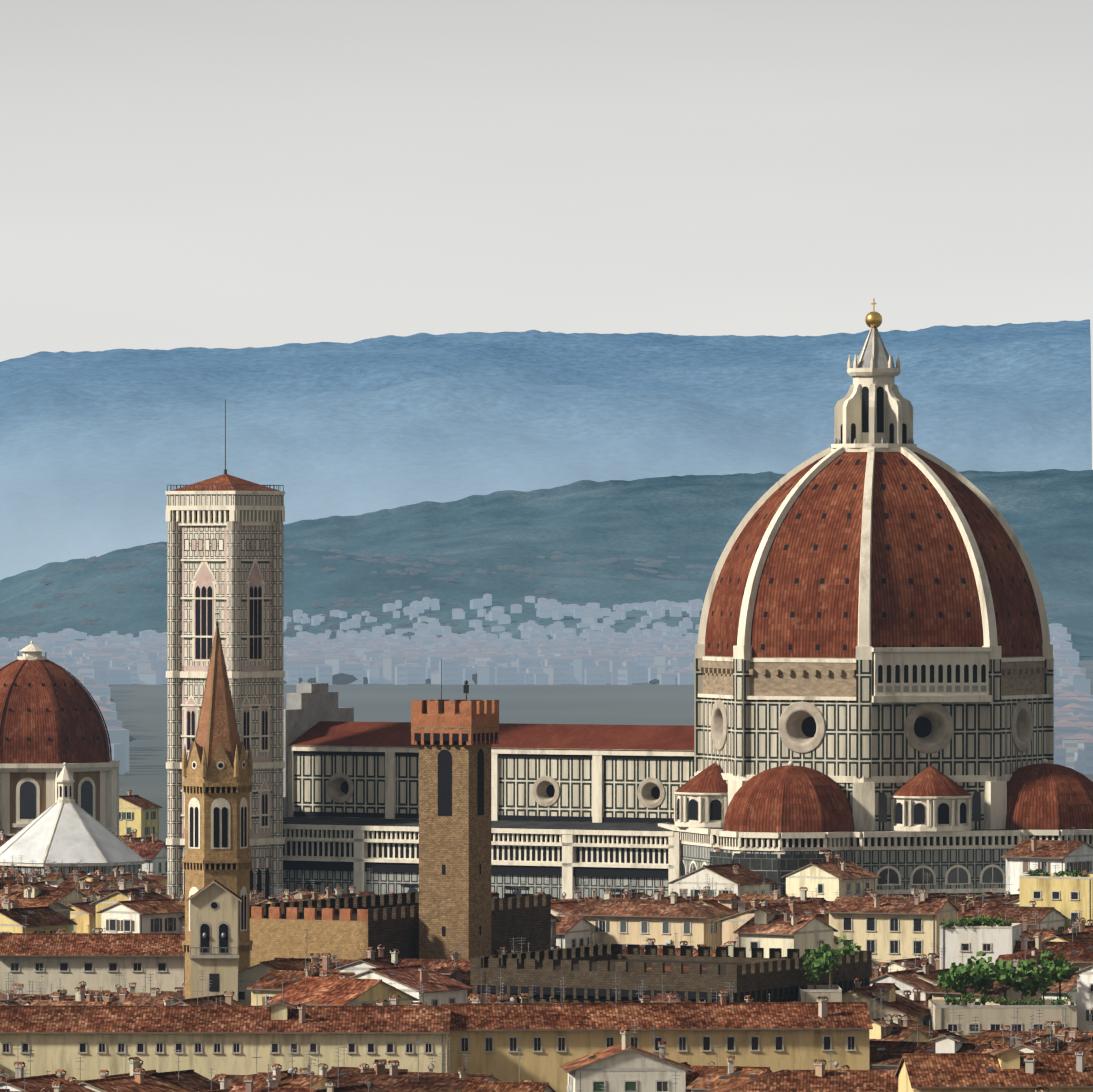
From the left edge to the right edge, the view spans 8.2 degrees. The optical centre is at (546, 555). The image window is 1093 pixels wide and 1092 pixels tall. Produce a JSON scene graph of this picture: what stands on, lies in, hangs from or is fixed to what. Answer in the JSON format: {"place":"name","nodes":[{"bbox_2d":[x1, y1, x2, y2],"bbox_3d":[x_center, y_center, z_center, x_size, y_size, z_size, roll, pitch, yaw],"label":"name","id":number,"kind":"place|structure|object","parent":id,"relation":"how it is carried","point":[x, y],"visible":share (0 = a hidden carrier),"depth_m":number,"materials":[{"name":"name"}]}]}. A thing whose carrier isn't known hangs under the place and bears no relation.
{"place":"outdoors","nodes":[
{"label":"outdoors","id":0,"kind":"place"},
{"bbox_2d":[0,319,1091,579],"bbox_3d":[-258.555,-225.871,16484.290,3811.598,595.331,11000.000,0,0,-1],"label":"ridge","id":1,"kind":"structure","parent":0,"point":[100,451],"depth_m":14310.67,"materials":[{"name":"blue"}]},
{"bbox_2d":[0,469,1092,659],"bbox_3d":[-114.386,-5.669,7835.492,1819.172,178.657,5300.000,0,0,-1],"label":"hill","id":2,"kind":"structure","parent":0,"point":[1047,514],"depth_m":6988.31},
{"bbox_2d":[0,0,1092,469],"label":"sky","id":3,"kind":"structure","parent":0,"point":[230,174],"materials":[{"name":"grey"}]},
{"bbox_2d":[109,660,1092,842],"bbox_3d":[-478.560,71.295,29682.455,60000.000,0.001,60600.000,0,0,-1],"label":"ground","id":4,"kind":"structure","parent":0,"point":[141,709],"depth_m":3622.66,"materials":[{"name":"grey"}]},
{"bbox_2d":[0,641,119,834],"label":"smaller dome","id":5,"kind":"structure","parent":4,"relation":"on","point":[51,721],"depth_m":1621.78,"materials":[{"name":"tile"}]},
{"bbox_2d":[0,762,145,876],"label":"baptistery","id":6,"kind":"structure","parent":4,"relation":"on","point":[67,832],"depth_m":1397.24,"materials":[{"name":"stone"}]},
{"bbox_2d":[186,880,241,1001],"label":"bell gable","id":7,"kind":"structure","parent":4,"relation":"on","point":[214,953],"depth_m":943.75,"materials":[{"name":"paint"}]},
{"bbox_2d":[182,611,252,998],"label":"badia tower","id":8,"kind":"structure","parent":4,"relation":"on","point":[217,772],"depth_m":973.50,"materials":[{"name":"stone"}]},
{"bbox_2d":[165,399,284,898],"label":"campanile","id":9,"kind":"structure","parent":4,"relation":"on","point":[225,545],"depth_m":1307.51,"materials":[{"name":"stone"}]},
{"bbox_2d":[250,891,550,966],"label":"crenellated palace","id":10,"kind":"structure","parent":4,"relation":"on","point":[388,922],"depth_m":993.79,"materials":[{"name":"stone"}]},
{"bbox_2d":[411,659,498,959],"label":"crenellated tower","id":11,"kind":"structure","parent":4,"relation":"on","point":[454,740],"depth_m":993.22,"materials":[{"name":"brown stone"}]},
{"bbox_2d":[283,683,693,898],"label":"cathedral nave","id":12,"kind":"structure","parent":4,"relation":"on","point":[573,806],"depth_m":1306.30,"materials":[{"name":"white stone"}]},
{"bbox_2d":[0,783,1092,1091],"bbox_3d":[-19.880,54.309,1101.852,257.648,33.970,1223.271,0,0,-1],"label":"town houses","id":13,"kind":"structure","parent":4,"relation":"on","point":[898,995],"depth_m":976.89,"materials":[{"name":"paint"}]},
{"bbox_2d":[800,868,1089,1004],"bbox_3d":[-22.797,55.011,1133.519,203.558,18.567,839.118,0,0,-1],"label":"trees","id":14,"kind":"object","parent":13,"relation":"on","point":[977,977],"visible":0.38,"depth_m":934.67,"materials":[{"name":"green plant"}]},
{"bbox_2d":[0,544,1092,774],"bbox_3d":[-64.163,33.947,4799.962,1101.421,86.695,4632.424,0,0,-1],"label":"distant town","id":15,"kind":"object","parent":4,"relation":"on","point":[432,650],"visible":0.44,"depth_m":4667.62},
{"bbox_2d":[470,944,871,1002],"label":"crenellated wall","id":16,"kind":"structure","parent":4,"relation":"on","point":[596,974],"depth_m":933.70,"materials":[{"name":"stone"}]},
{"bbox_2d":[694,298,1053,782],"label":"cathedral dome","id":17,"kind":"structure","parent":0,"point":[873,609],"depth_m":1267.22,"materials":[{"name":"red tile"}]},
{"bbox_2d":[658,759,1092,897],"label":"duomo tribunes","id":18,"kind":"object","parent":17,"relation":"attached to","point":[944,831],"visible":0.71,"depth_m":1256.62,"materials":[{"name":"white stone"}]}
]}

